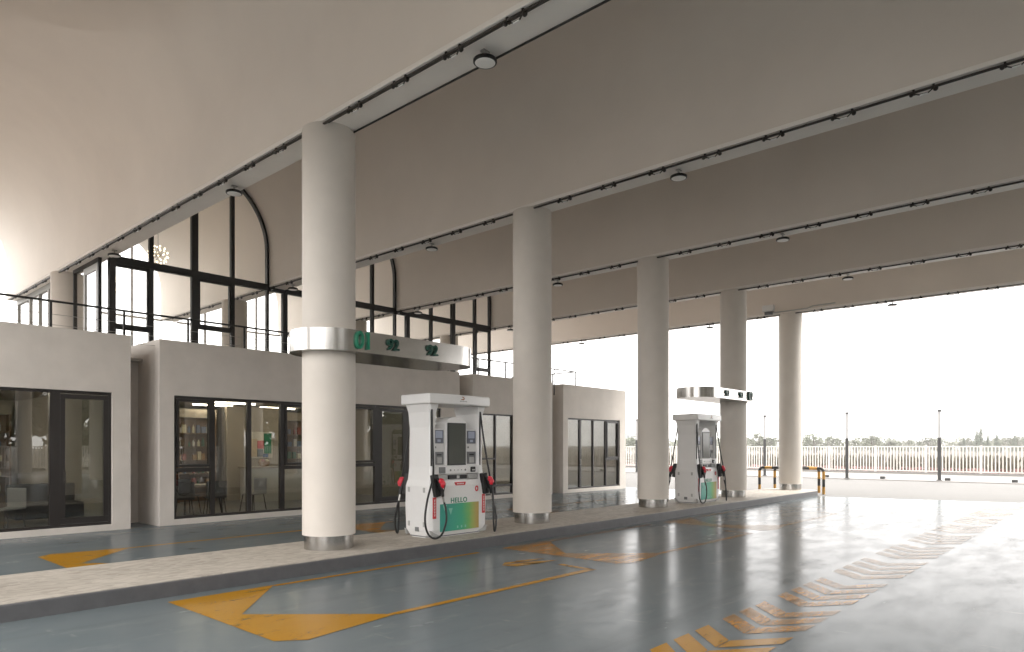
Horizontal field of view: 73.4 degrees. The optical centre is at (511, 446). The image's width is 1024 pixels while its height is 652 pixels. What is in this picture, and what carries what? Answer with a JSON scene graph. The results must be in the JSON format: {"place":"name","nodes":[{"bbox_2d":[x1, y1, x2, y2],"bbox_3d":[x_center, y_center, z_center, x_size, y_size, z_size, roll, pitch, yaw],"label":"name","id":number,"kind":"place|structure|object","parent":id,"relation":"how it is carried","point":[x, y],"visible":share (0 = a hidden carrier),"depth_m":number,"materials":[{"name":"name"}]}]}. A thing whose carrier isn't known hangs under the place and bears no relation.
{"place":"outdoors","nodes":[
{"label":"outdoors","id":0,"kind":"place"},
{"bbox_2d":[258,459,269,465],"bbox_3d":[-7.434,0.468,20.599,0.360,0.224,0.360,0,0,42],"label":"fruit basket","id":1,"kind":"object","parent":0,"point":[263,462],"visible":0.99,"depth_m":20.48,"materials":[{"name":"beige"}]},
{"bbox_2d":[0,487,1023,651],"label":"forecourt floor","id":2,"kind":"structure","parent":0,"point":[966,595],"depth_m":8.07,"materials":[{"name":"concrete"}]},
{"bbox_2d":[0,321,130,538],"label":"shop pavilion","id":3,"kind":"structure","parent":2,"relation":"on","point":[65,393],"depth_m":13.62,"materials":[{"name":"beige"}]},
{"bbox_2d":[0,405,10,507],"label":"display shelf","id":4,"kind":"object","parent":3,"relation":"on","point":[5,440],"visible":0.76,"depth_m":18.46,"materials":[{"name":"brown wood"}]},
{"bbox_2d":[0,488,25,528],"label":"chair","id":5,"kind":"object","parent":3,"relation":"on","point":[16,498],"visible":0.89,"depth_m":13.15,"materials":[{"name":"grey"}]},
{"bbox_2d":[5,482,83,519],"bbox_3d":[-10.088,1.170,15.119,0.820,0.720,1.600,0,0,42],"label":"sofa","id":6,"kind":"object","parent":3,"relation":"in","point":[36,501],"visible":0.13,"depth_m":14.99,"materials":[{"name":"black fabric"}]},
{"bbox_2d":[0,387,110,531],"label":"window","id":7,"kind":"structure","parent":3,"relation":"in","point":[53,395],"depth_m":12.94,"materials":[{"name":"brown metal"}]},
{"bbox_2d":[60,394,107,524],"bbox_3d":[-8.276,0.230,13.305,0.121,2.480,0.825,0,0,42],"label":"door","id":8,"kind":"structure","parent":3,"relation":"in","point":[63,520],"depth_m":13.26,"materials":[{"name":"brown metal"}]},
{"bbox_2d":[131,358,142,362],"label":"terrace floor","id":9,"kind":"structure","parent":3,"relation":"on","point":[137,360],"depth_m":14.82,"materials":[{"name":"concrete"}]},
{"bbox_2d":[17,283,49,326],"bbox_3d":[-14.000,-3.268,20.289,4.350,2.715,0.100,0,0,42],"label":"glazed screen","id":10,"kind":"object","parent":9,"relation":"on","point":[39,292],"visible":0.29,"depth_m":20.22,"materials":[{"name":"grey metal"}]},
{"bbox_2d":[50,271,82,329],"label":"round column","id":11,"kind":"structure","parent":9,"relation":"on","point":[61,286],"depth_m":18.11,"materials":[{"name":"paint"}]},
{"bbox_2d":[73,257,101,331],"bbox_3d":[-10.771,-3.265,17.345,1.950,2.710,0.142,0,0,42],"label":"terrace door","id":12,"kind":"structure","parent":9,"relation":"on","point":[92,266],"depth_m":17.21,"materials":[{"name":"brown metal"}]},
{"bbox_2d":[83,263,96,331],"bbox_3d":[-10.486,-3.220,17.130,1.040,2.580,0.060,0,0,42],"label":"door leaf","id":13,"kind":"structure","parent":12,"relation":"in","point":[91,269],"depth_m":17.40,"materials":[{"name":"grey plastic"}]},
{"bbox_2d":[27,247,162,345],"bbox_3d":[-14.090,-4.805,23.442,0.080,5.790,4.120,0,0,42],"label":"back window","id":14,"kind":"structure","parent":9,"relation":"on","point":[131,316],"depth_m":24.19,"materials":[{"name":"black metal"}]},
{"bbox_2d":[107,189,268,350],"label":"glass facade","id":15,"kind":"structure","parent":9,"relation":"on","point":[149,267],"depth_m":18.28,"materials":[{"name":"brown metal"}]},
{"bbox_2d":[177,298,279,349],"bbox_3d":[-10.991,-4.805,26.889,0.080,5.790,4.120,0,0,42],"label":"back window","id":16,"kind":"structure","parent":9,"relation":"on","point":[256,332],"depth_m":27.62,"materials":[{"name":"grey metal"}]},
{"bbox_2d":[269,287,284,352],"bbox_3d":[-6.887,-3.268,20.087,0.120,2.716,0.505,0,0,42],"label":"door frame","id":17,"kind":"object","parent":9,"relation":"on","point":[280,291],"visible":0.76,"depth_m":20.20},
{"bbox_2d":[0,293,575,394],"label":"terrace railing","id":18,"kind":"object","parent":9,"relation":"on","point":[151,314],"visible":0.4,"depth_m":14.73,"materials":[{"name":"metal"}]},
{"bbox_2d":[285,258,395,352],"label":"glass facade","id":19,"kind":"structure","parent":9,"relation":"on","point":[371,306],"depth_m":22.57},
{"bbox_2d":[396,311,407,337],"bbox_3d":[-3.788,-3.268,23.534,0.120,2.716,0.505,0,0,42],"label":"glass infill","id":20,"kind":"object","parent":9,"relation":"on","point":[405,314],"visible":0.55,"depth_m":23.66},
{"bbox_2d":[408,296,490,375],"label":"glass facade","id":21,"kind":"structure","parent":9,"relation":"on","point":[451,321],"depth_m":25.88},
{"bbox_2d":[131,362,137,522],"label":"infill wall","id":22,"kind":"structure","parent":2,"relation":"on","point":[134,442],"depth_m":14.99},
{"bbox_2d":[39,530,301,567],"bbox_3d":[-4.783,1.646,11.358,2.380,0.001,4.700,0,0,42],"label":"bay marking","id":23,"kind":"object","parent":2,"relation":"on","point":[71,559],"visible":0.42,"depth_m":10.33,"materials":[{"name":"yellow paint"}]},
{"bbox_2d":[222,299,246,498],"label":"round column","id":24,"kind":"structure","parent":2,"relation":"on","point":[240,312],"depth_m":21.57,"materials":[{"name":"paint"}]},
{"bbox_2d":[0,0,1023,355],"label":"vaulted canopy","id":25,"kind":"object","parent":24,"relation":"on","point":[118,118],"visible":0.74,"depth_m":13.28,"materials":[{"name":"paint"}]},
{"bbox_2d":[108,249,120,257],"bbox_3d":[-9.350,-4.555,16.150,0.280,0.150,0.280,0,0,42],"label":"ceiling lamp","id":26,"kind":"object","parent":25,"relation":"attached to","point":[115,255],"visible":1,"depth_m":16.10,"materials":[{"name":"metal"}]},
{"bbox_2d":[147,245,168,263],"bbox_3d":[-10.780,-6.604,20.920,0.587,2.092,0.593,0,0,42],"label":"chandelier","id":27,"kind":"object","parent":25,"relation":"hanging from","point":[158,254],"visible":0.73,"depth_m":20.91,"materials":[{"name":"glass"}]},
{"bbox_2d":[226,185,242,196],"bbox_3d":[-4.925,-4.555,12.172,0.280,0.150,0.280,0,0,42],"label":"ceiling lamp","id":28,"kind":"object","parent":25,"relation":"attached to","point":[234,192],"visible":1,"depth_m":12.14,"materials":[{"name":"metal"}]},
{"bbox_2d":[9,0,548,300],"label":"lighting conduit","id":29,"kind":"object","parent":25,"relation":"attached to","point":[523,12],"visible":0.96,"depth_m":9.31,"materials":[{"name":"grey"}]},
{"bbox_2d":[426,243,437,250],"bbox_3d":[-1.827,-4.555,15.619,0.280,0.150,0.280,0,0,42],"label":"ceiling lamp","id":30,"kind":"object","parent":25,"relation":"attached to","point":[431,248],"visible":1,"depth_m":15.57,"materials":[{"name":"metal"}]},
{"bbox_2d":[353,0,610,132],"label":"black cable","id":31,"kind":"object","parent":25,"relation":"attached to","point":[511,50],"visible":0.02,"depth_m":8.10,"materials":[{"name":"black rubber"}]},
{"bbox_2d":[473,48,496,68],"bbox_3d":[-0.314,-4.555,8.027,0.280,0.150,0.280,0,0,42],"label":"ceiling lamp","id":32,"kind":"object","parent":25,"relation":"attached to","point":[485,59],"visible":1,"depth_m":7.99,"materials":[{"name":"black"}]},
{"bbox_2d":[163,58,1023,320],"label":"lighting conduit","id":33,"kind":"object","parent":25,"relation":"attached to","point":[934,87],"visible":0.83,"depth_m":10.64,"materials":[{"name":"grey"}]},
{"bbox_2d":[288,180,1023,334],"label":"lighting conduit","id":34,"kind":"object","parent":25,"relation":"attached to","point":[974,191],"visible":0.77,"depth_m":14.81,"materials":[{"name":"grey"}]},
{"bbox_2d":[670,169,686,181],"bbox_3d":[2.784,-4.555,11.475,0.280,0.150,0.280,0,0,42],"label":"ceiling lamp","id":35,"kind":"object","parent":25,"relation":"attached to","point":[678,176],"visible":1,"depth_m":11.43,"materials":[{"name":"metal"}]},
{"bbox_2d":[424,244,1023,340],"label":"lighting conduit","id":36,"kind":"object","parent":25,"relation":"attached to","point":[879,268],"visible":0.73,"depth_m":18.64,"materials":[{"name":"grey"}]},
{"bbox_2d":[471,283,1023,355],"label":"lighting conduit","id":37,"kind":"object","parent":25,"relation":"attached to","point":[920,297],"visible":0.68,"depth_m":22.67,"materials":[{"name":"grey"}]},
{"bbox_2d":[776,233,789,241],"bbox_3d":[5.883,-4.555,14.921,0.280,0.150,0.280,0,0,42],"label":"ceiling lamp","id":38,"kind":"object","parent":25,"relation":"attached to","point":[782,239],"visible":1,"depth_m":14.87,"materials":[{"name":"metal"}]},
{"bbox_2d":[762,302,834,315],"bbox_3d":[9.726,-4.795,23.378,2.390,0.330,0.176,0,0,42],"label":"conduit","id":39,"kind":"object","parent":25,"relation":"attached to","point":[767,309],"visible":1,"depth_m":23.91,"materials":[{"name":"grey plastic"}]},
{"bbox_2d":[131,339,459,525],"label":"shop pavilion","id":40,"kind":"structure","parent":2,"relation":"on","point":[174,377],"depth_m":15.85,"materials":[{"name":"beige"}]},
{"bbox_2d":[176,482,194,514],"bbox_3d":[-7.402,1.206,15.326,0.484,0.851,0.461,0,0,42],"label":"chair","id":41,"kind":"object","parent":40,"relation":"on","point":[185,491],"visible":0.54,"depth_m":15.20,"materials":[{"name":"grey"}]},
{"bbox_2d":[176,479,201,514],"bbox_3d":[-7.859,1.206,16.611,0.484,0.851,0.461,0,0,32],"label":"chair","id":42,"kind":"object","parent":40,"relation":"on","point":[182,480],"visible":0.29,"depth_m":16.68,"materials":[{"name":"grey"}]},
{"bbox_2d":[176,409,216,502],"bbox_3d":[-9.850,0.255,20.149,0.410,2.750,2.200,0,0,42],"label":"display shelf","id":43,"kind":"object","parent":40,"relation":"on","point":[190,417],"visible":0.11,"depth_m":20.62,"materials":[{"name":"brown wood"}]},
{"bbox_2d":[176,483,221,512],"bbox_3d":[-7.480,1.257,16.136,0.700,0.754,1.200,0,0,42],"label":"cafe table","id":44,"kind":"object","parent":40,"relation":"on","point":[201,484],"visible":0.06,"depth_m":16.13,"materials":[{"name":"grey"}]},
{"bbox_2d":[203,481,226,513],"bbox_3d":[-6.904,1.206,15.954,0.461,0.851,0.484,0,0,-33],"label":"chair","id":45,"kind":"object","parent":40,"relation":"on","point":[221,489],"visible":0.85,"depth_m":15.80,"materials":[{"name":"grey"}]},
{"bbox_2d":[174,396,301,518],"bbox_3d":[-5.949,0.220,15.950,0.114,2.620,3.730,0,0,42],"label":"window","id":46,"kind":"structure","parent":40,"relation":"in","point":[282,406],"depth_m":15.71,"materials":[{"name":"brown metal"}]},
{"bbox_2d":[225,406,277,500],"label":"partition wall","id":47,"kind":"structure","parent":40,"relation":"on","point":[263,419],"depth_m":21.09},
{"bbox_2d":[251,432,272,457],"bbox_3d":[-7.886,-0.060,21.503,0.080,0.820,0.840,0,0,42],"label":"wall sign","id":48,"kind":"object","parent":47,"relation":"attached to","point":[261,444],"visible":0.84,"depth_m":21.52,"materials":[{"name":"multicoloured"}]},
{"bbox_2d":[239,478,266,511],"bbox_3d":[-6.473,1.206,17.181,0.461,0.851,0.484,0,0,27],"label":"chair","id":49,"kind":"object","parent":40,"relation":"on","point":[260,485],"visible":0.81,"depth_m":17.33,"materials":[{"name":"grey"}]},
{"bbox_2d":[238,465,301,502],"bbox_3d":[-7.141,1.105,21.075,0.700,1.050,2.300,0,0,42],"label":"counter","id":50,"kind":"object","parent":40,"relation":"on","point":[293,484],"visible":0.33,"depth_m":20.59,"materials":[{"name":"grey"}]},
{"bbox_2d":[287,413,301,462],"bbox_3d":[-6.693,0.255,23.362,0.410,2.750,2.400,0,0,42],"label":"display shelf","id":51,"kind":"object","parent":40,"relation":"on","point":[294,420],"visible":0.05,"depth_m":22.88,"materials":[{"name":"brown wood"}]},
{"bbox_2d":[380,408,404,500],"bbox_3d":[-3.274,0.210,18.870,0.121,2.520,0.890,0,0,42],"label":"door","id":52,"kind":"structure","parent":40,"relation":"in","point":[390,498],"depth_m":18.83,"materials":[{"name":"brown metal"}]},
{"bbox_2d":[356,404,439,504],"bbox_3d":[-3.232,0.200,18.973,0.114,2.660,3.300,0,0,42],"label":"window","id":53,"kind":"structure","parent":40,"relation":"in","point":[374,409],"depth_m":18.46,"materials":[{"name":"brown metal"}]},
{"bbox_2d":[356,320,366,330],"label":"round column","id":54,"kind":"structure","parent":2,"relation":"on","point":[361,325],"depth_m":25.04,"materials":[{"name":"paint"}]},
{"bbox_2d":[169,552,595,640],"bbox_3d":[-1.204,1.646,8.249,2.380,0.001,4.700,0,0,42],"label":"bay marking","id":55,"kind":"object","parent":2,"relation":"on","point":[229,608],"visible":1,"depth_m":6.71,"materials":[{"name":"yellow paint"}]},
{"bbox_2d":[0,491,817,622],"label":"island kerb","id":56,"kind":"structure","parent":2,"relation":"on","point":[51,606],"depth_m":8.77,"materials":[{"name":"paint"}]},
{"bbox_2d":[0,488,816,604],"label":"pump island","id":57,"kind":"structure","parent":56,"relation":"on","point":[28,586],"depth_m":9.04,"materials":[{"name":"concrete"}]},
{"bbox_2d":[302,121,355,550],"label":"round column","id":58,"kind":"structure","parent":57,"relation":"on","point":[328,300],"depth_m":9.80,"materials":[{"name":"paint"}]},
{"bbox_2d":[289,327,470,370],"bbox_3d":[-1.980,-1.520,10.930,1.208,0.310,3.270,0,0,42],"label":"pump number sign","id":59,"kind":"object","parent":58,"relation":"attached to","point":[370,348],"visible":0.89,"depth_m":10.30,"materials":[{"name":"metal"}]},
{"bbox_2d":[394,393,496,539],"bbox_3d":[-1.121,0.279,11.745,1.120,2.402,1.893,0,0,42],"label":"fuel pump","id":60,"kind":"object","parent":57,"relation":"on","point":[445,484],"visible":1,"depth_m":11.42,"materials":[{"name":"white metal"}]},
{"bbox_2d":[513,206,551,523],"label":"round column","id":61,"kind":"structure","parent":57,"relation":"on","point":[532,365],"depth_m":13.25,"materials":[{"name":"paint"}]},
{"bbox_2d":[637,256,668,507],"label":"round column","id":62,"kind":"structure","parent":57,"relation":"on","point":[652,381],"depth_m":16.70,"materials":[{"name":"paint"}]},
{"bbox_2d":[668,413,726,503],"bbox_3d":[5.006,0.279,18.561,1.120,2.402,1.893,0,0,42],"label":"fuel pump","id":63,"kind":"object","parent":57,"relation":"on","point":[697,471],"visible":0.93,"depth_m":18.19,"materials":[{"name":"white metal"}]},
{"bbox_2d":[720,289,746,497],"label":"round column","id":64,"kind":"structure","parent":57,"relation":"on","point":[733,365],"depth_m":20.14,"materials":[{"name":"paint"}]},
{"bbox_2d":[676,386,752,402],"bbox_3d":[5.833,-1.472,19.622,1.208,0.284,3.405,0,0,42],"label":"pump number sign","id":65,"kind":"object","parent":64,"relation":"attached to","point":[709,394],"visible":1,"depth_m":18.73,"materials":[{"name":"metal"}]},
{"bbox_2d":[779,312,801,489],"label":"round column","id":66,"kind":"structure","parent":57,"relation":"on","point":[790,400],"depth_m":23.59,"materials":[{"name":"paint"}]},
{"bbox_2d":[356,511,508,532],"bbox_3d":[-1.306,1.646,15.226,2.380,0.001,4.700,0,0,42],"label":"bay marking","id":67,"kind":"object","parent":2,"relation":"on","point":[362,527],"visible":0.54,"depth_m":14.23,"materials":[{"name":"orange paint"}]},
{"bbox_2d":[440,335,457,371],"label":"round column","id":68,"kind":"structure","parent":2,"relation":"on","point":[445,339],"depth_m":28.45,"materials":[{"name":"paint"}]},
{"bbox_2d":[460,374,512,499],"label":"shop pavilion","id":69,"kind":"structure","parent":2,"relation":"on","point":[497,420],"depth_m":22.42,"materials":[{"name":"beige"}]},
{"bbox_2d":[482,414,512,495],"bbox_3d":[-0.570,0.240,21.946,0.090,2.580,1.680,0,0,42],"label":"window","id":70,"kind":"structure","parent":69,"relation":"in","point":[494,415],"depth_m":22.06,"materials":[{"name":"brown metal"}]},
{"bbox_2d":[503,558,553,565],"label":"lane arrows","id":71,"kind":"object","parent":2,"relation":"on","point":[522,564],"visible":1,"depth_m":9.79,"materials":[{"name":"yellow paint"}]},
{"bbox_2d":[552,384,625,492],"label":"shop pavilion","id":72,"kind":"structure","parent":2,"relation":"on","point":[588,438],"depth_m":26.59,"materials":[{"name":"beige"}]},
{"bbox_2d":[568,418,618,488],"bbox_3d":[3.079,0.240,25.994,0.114,2.580,3.380,0,0,42],"label":"window","id":73,"kind":"structure","parent":72,"relation":"in","point":[606,422],"depth_m":26.13,"materials":[{"name":"brown metal"}]},
{"bbox_2d":[504,524,752,562],"bbox_3d":[2.286,1.646,12.131,2.380,0.001,4.700,0,0,42],"label":"bay marking","id":74,"kind":"object","parent":2,"relation":"on","point":[623,558],"visible":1,"depth_m":10.62,"materials":[{"name":"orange paint"}]},
{"bbox_2d":[650,625,792,651],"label":"lane arrows","id":75,"kind":"object","parent":2,"relation":"on","point":[688,642],"visible":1,"depth_m":5.75,"materials":[{"name":"yellow paint"}]},
{"bbox_2d":[667,508,837,529],"bbox_3d":[5.762,1.646,15.998,2.380,0.001,4.700,0,0,42],"label":"bay marking","id":76,"kind":"object","parent":2,"relation":"on","point":[742,527],"visible":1,"depth_m":14.41,"materials":[{"name":"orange paint"}]},
{"bbox_2d":[723,577,886,633],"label":"lane arrows","id":77,"kind":"object","parent":2,"relation":"on","point":[738,623],"visible":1,"depth_m":6.92,"materials":[{"name":"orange paint"}]},
{"bbox_2d":[834,505,1019,578],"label":"lane arrows","id":78,"kind":"object","parent":2,"relation":"on","point":[914,556],"visible":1,"depth_m":10.93,"materials":[{"name":"orange paint"}]},
{"bbox_2d":[0,242,1023,447],"label":"sky","id":79,"kind":"structure","parent":0,"point":[961,356],"materials":[{"name":"white"}]},
{"bbox_2d":[626,473,1023,502],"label":"concrete yard","id":80,"kind":"structure","parent":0,"point":[955,491],"depth_m":27.47,"materials":[{"name":"concrete"}]},
{"bbox_2d":[758,466,824,493],"bbox_3d":[10.024,1.175,24.712,2.370,0.950,0.100,0,0,42],"label":"hoop barrier","id":81,"kind":"object","parent":80,"relation":"on","point":[803,468],"visible":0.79,"depth_m":24.34,"materials":[{"name":"black"}]},
{"bbox_2d":[773,466,819,492],"bbox_3d":[10.509,1.175,25.379,1.700,0.950,0.100,0,0,42],"label":"hoop barrier","id":82,"kind":"object","parent":80,"relation":"on","point":[818,480],"visible":0.52,"depth_m":24.94,"materials":[{"name":"black"}]},
{"bbox_2d":[845,412,848,478],"bbox_3d":[17.141,-0.090,35.150,0.260,3.390,0.260,0,0,42],"label":"lamp post","id":83,"kind":"object","parent":80,"relation":"on","point":[846,449],"visible":1,"depth_m":35.10,"materials":[{"name":"grey"}]},
{"bbox_2d":[626,467,1023,483],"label":"pavement","id":84,"kind":"structure","parent":0,"point":[969,478],"depth_m":37.42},
{"bbox_2d":[635,419,636,471],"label":"lamp post","id":85,"kind":"object","parent":84,"relation":"on","point":[636,448],"visible":0.61,"depth_m":43.98,"materials":[{"name":"grey"}]},
{"bbox_2d":[762,415,766,475],"bbox_3d":[14.166,-0.090,38.496,0.260,3.390,0.260,0,0,42],"label":"lamp post","id":86,"kind":"object","parent":84,"relation":"on","point":[764,443],"visible":1,"depth_m":38.43,"materials":[{"name":"grey"}]},
{"bbox_2d":[936,410,942,480],"bbox_3d":[20.443,-0.090,32.854,0.260,3.390,0.260,0,0,42],"label":"lamp post","id":87,"kind":"object","parent":84,"relation":"on","point":[939,444],"visible":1,"depth_m":32.79,"materials":[{"name":"grey"}]},
{"bbox_2d":[627,452,1023,473],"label":"dry grass","id":88,"kind":"structure","parent":0,"point":[986,463],"depth_m":56.79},
{"bbox_2d":[627,448,1023,473],"bbox_3d":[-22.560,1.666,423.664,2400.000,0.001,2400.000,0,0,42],"label":"ground","id":89,"kind":"structure","parent":0,"point":[986,453],"depth_m":177.14,"materials":[{"name":"green plant"}]},
{"bbox_2d":[747,433,767,452],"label":"bushy tree","id":90,"kind":"object","parent":89,"relation":"on","point":[756,443],"visible":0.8,"depth_m":184.71,"materials":[{"name":"green plant"}]},
{"bbox_2d":[761,437,777,452],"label":"bushy tree","id":91,"kind":"object","parent":89,"relation":"on","point":[772,440],"visible":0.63,"depth_m":207.96,"materials":[{"name":"green plant"}]},
{"bbox_2d":[802,432,822,452],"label":"bushy tree","id":92,"kind":"object","parent":89,"relation":"on","point":[808,438],"visible":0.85,"depth_m":189.19,"materials":[{"name":"green plant"}]},
{"bbox_2d":[626,472,1022,483],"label":"pavement kerb","id":93,"kind":"structure","parent":89,"relation":"on","point":[889,480],"depth_m":33.59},
{"bbox_2d":[626,445,1023,476],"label":"picket fence","id":94,"kind":"object","parent":89,"relation":"on","point":[970,472],"visible":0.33,"depth_m":41.39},
{"bbox_2d":[626,435,1023,451],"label":"wood","id":95,"kind":"object","parent":89,"relation":"on","point":[959,438],"visible":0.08,"depth_m":267.88,"materials":[{"name":"green plant"}]},
{"bbox_2d":[626,462,1023,473],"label":"flower bed","id":96,"kind":"object","parent":89,"relation":"on","point":[975,469],"visible":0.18,"depth_m":41.74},
{"bbox_2d":[817,435,841,452],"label":"bushy tree","id":97,"kind":"object","parent":89,"relation":"on","point":[831,439],"visible":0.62,"depth_m":202.96,"materials":[{"name":"green plant"}]},
{"bbox_2d":[833,438,844,452],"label":"bushy tree","id":98,"kind":"object","parent":89,"relation":"on","point":[838,441],"visible":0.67,"depth_m":197.15,"materials":[{"name":"green plant"}]},
{"bbox_2d":[844,439,862,452],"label":"bushy tree","id":99,"kind":"object","parent":89,"relation":"on","point":[855,441],"visible":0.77,"depth_m":195.84,"materials":[{"name":"green plant"}]},
{"bbox_2d":[858,434,880,452],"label":"bushy tree","id":100,"kind":"object","parent":89,"relation":"on","point":[873,437],"visible":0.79,"depth_m":189.82,"materials":[{"name":"green plant"}]},
{"bbox_2d":[875,436,891,451],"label":"bushy tree","id":101,"kind":"object","parent":89,"relation":"on","point":[881,437],"visible":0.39,"depth_m":220.63,"materials":[{"name":"green plant"}]},
{"bbox_2d":[900,439,912,451],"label":"bushy tree","id":102,"kind":"object","parent":89,"relation":"on","point":[908,442],"visible":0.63,"depth_m":236.30,"materials":[{"name":"green plant"}]},
{"bbox_2d":[917,437,934,452],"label":"bushy tree","id":103,"kind":"object","parent":89,"relation":"on","point":[926,440],"visible":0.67,"depth_m":203.01,"materials":[{"name":"green plant"}]},
{"bbox_2d":[931,437,948,452],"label":"bushy tree","id":104,"kind":"object","parent":89,"relation":"on","point":[942,441],"visible":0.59,"depth_m":197.15,"materials":[{"name":"green plant"}]},
{"bbox_2d":[971,431,980,452],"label":"conifer tree","id":105,"kind":"object","parent":89,"relation":"on","point":[977,442],"visible":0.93,"depth_m":179.95,"materials":[{"name":"green plant"}]},
{"bbox_2d":[975,427,986,451],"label":"conifer tree","id":106,"kind":"object","parent":89,"relation":"on","point":[981,433],"visible":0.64,"depth_m":182.82,"materials":[{"name":"green plant"}]},
{"bbox_2d":[983,435,990,452],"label":"conifer tree","id":107,"kind":"object","parent":89,"relation":"on","point":[987,440],"visible":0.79,"depth_m":185.85,"materials":[{"name":"green plant"}]},
{"bbox_2d":[993,434,1000,452],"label":"conifer tree","id":108,"kind":"object","parent":89,"relation":"on","point":[996,442],"visible":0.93,"depth_m":188.89,"materials":[{"name":"green plant"}]},
{"bbox_2d":[1011,435,1017,451],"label":"conifer tree","id":109,"kind":"object","parent":89,"relation":"on","point":[1013,440],"visible":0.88,"depth_m":191.93,"materials":[{"name":"green plant"}]},
{"bbox_2d":[1007,436,1023,451],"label":"bushy tree","id":110,"kind":"object","parent":89,"relation":"on","point":[1018,439],"visible":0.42,"depth_m":210.00,"materials":[{"name":"green plant"}]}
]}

